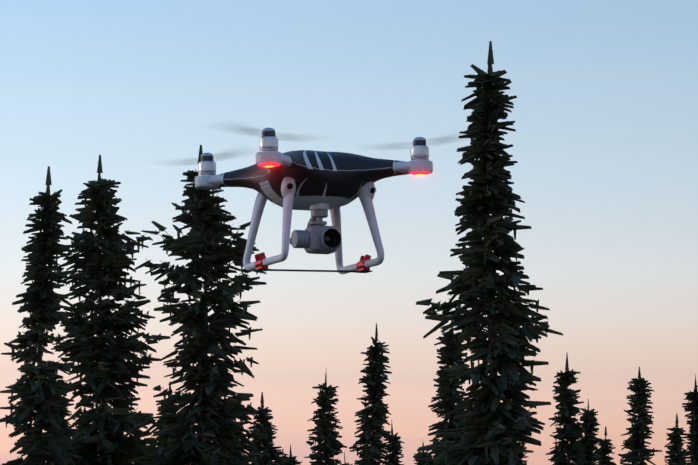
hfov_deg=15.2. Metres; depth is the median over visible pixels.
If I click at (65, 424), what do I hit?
spruce
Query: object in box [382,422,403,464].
spruce
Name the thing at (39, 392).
spruce
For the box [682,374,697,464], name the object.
spruce
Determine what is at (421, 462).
spruce
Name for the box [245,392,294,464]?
spruce
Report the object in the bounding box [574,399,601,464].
spruce
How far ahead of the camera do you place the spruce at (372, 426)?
13.94 m
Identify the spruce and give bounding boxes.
[0,166,81,464]
[35,155,170,464]
[53,390,77,463]
[114,145,279,464]
[146,381,176,449]
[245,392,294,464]
[285,444,301,464]
[304,373,346,464]
[349,323,393,464]
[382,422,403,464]
[413,320,469,464]
[413,442,431,464]
[415,41,562,464]
[513,440,527,464]
[546,353,585,464]
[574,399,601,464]
[596,426,616,464]
[618,367,661,464]
[664,413,688,464]
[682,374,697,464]
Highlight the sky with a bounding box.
[0,0,697,464]
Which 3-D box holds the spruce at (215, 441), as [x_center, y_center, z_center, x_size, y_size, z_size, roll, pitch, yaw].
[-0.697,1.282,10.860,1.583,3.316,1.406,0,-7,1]
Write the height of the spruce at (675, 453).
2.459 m
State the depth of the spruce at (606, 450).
16.44 m
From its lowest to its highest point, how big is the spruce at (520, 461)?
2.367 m
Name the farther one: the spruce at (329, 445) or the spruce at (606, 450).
the spruce at (606, 450)
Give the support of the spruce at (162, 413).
on the ground
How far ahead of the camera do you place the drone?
3.96 m
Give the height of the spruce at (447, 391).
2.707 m
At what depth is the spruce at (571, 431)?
12.94 m
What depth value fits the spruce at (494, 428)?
9.06 m
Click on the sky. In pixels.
(604, 113)
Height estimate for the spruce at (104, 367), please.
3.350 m
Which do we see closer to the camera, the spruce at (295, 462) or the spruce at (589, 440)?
the spruce at (589, 440)
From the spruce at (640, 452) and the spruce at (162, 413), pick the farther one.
the spruce at (640, 452)
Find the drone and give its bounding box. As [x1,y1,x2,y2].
[154,122,487,273]

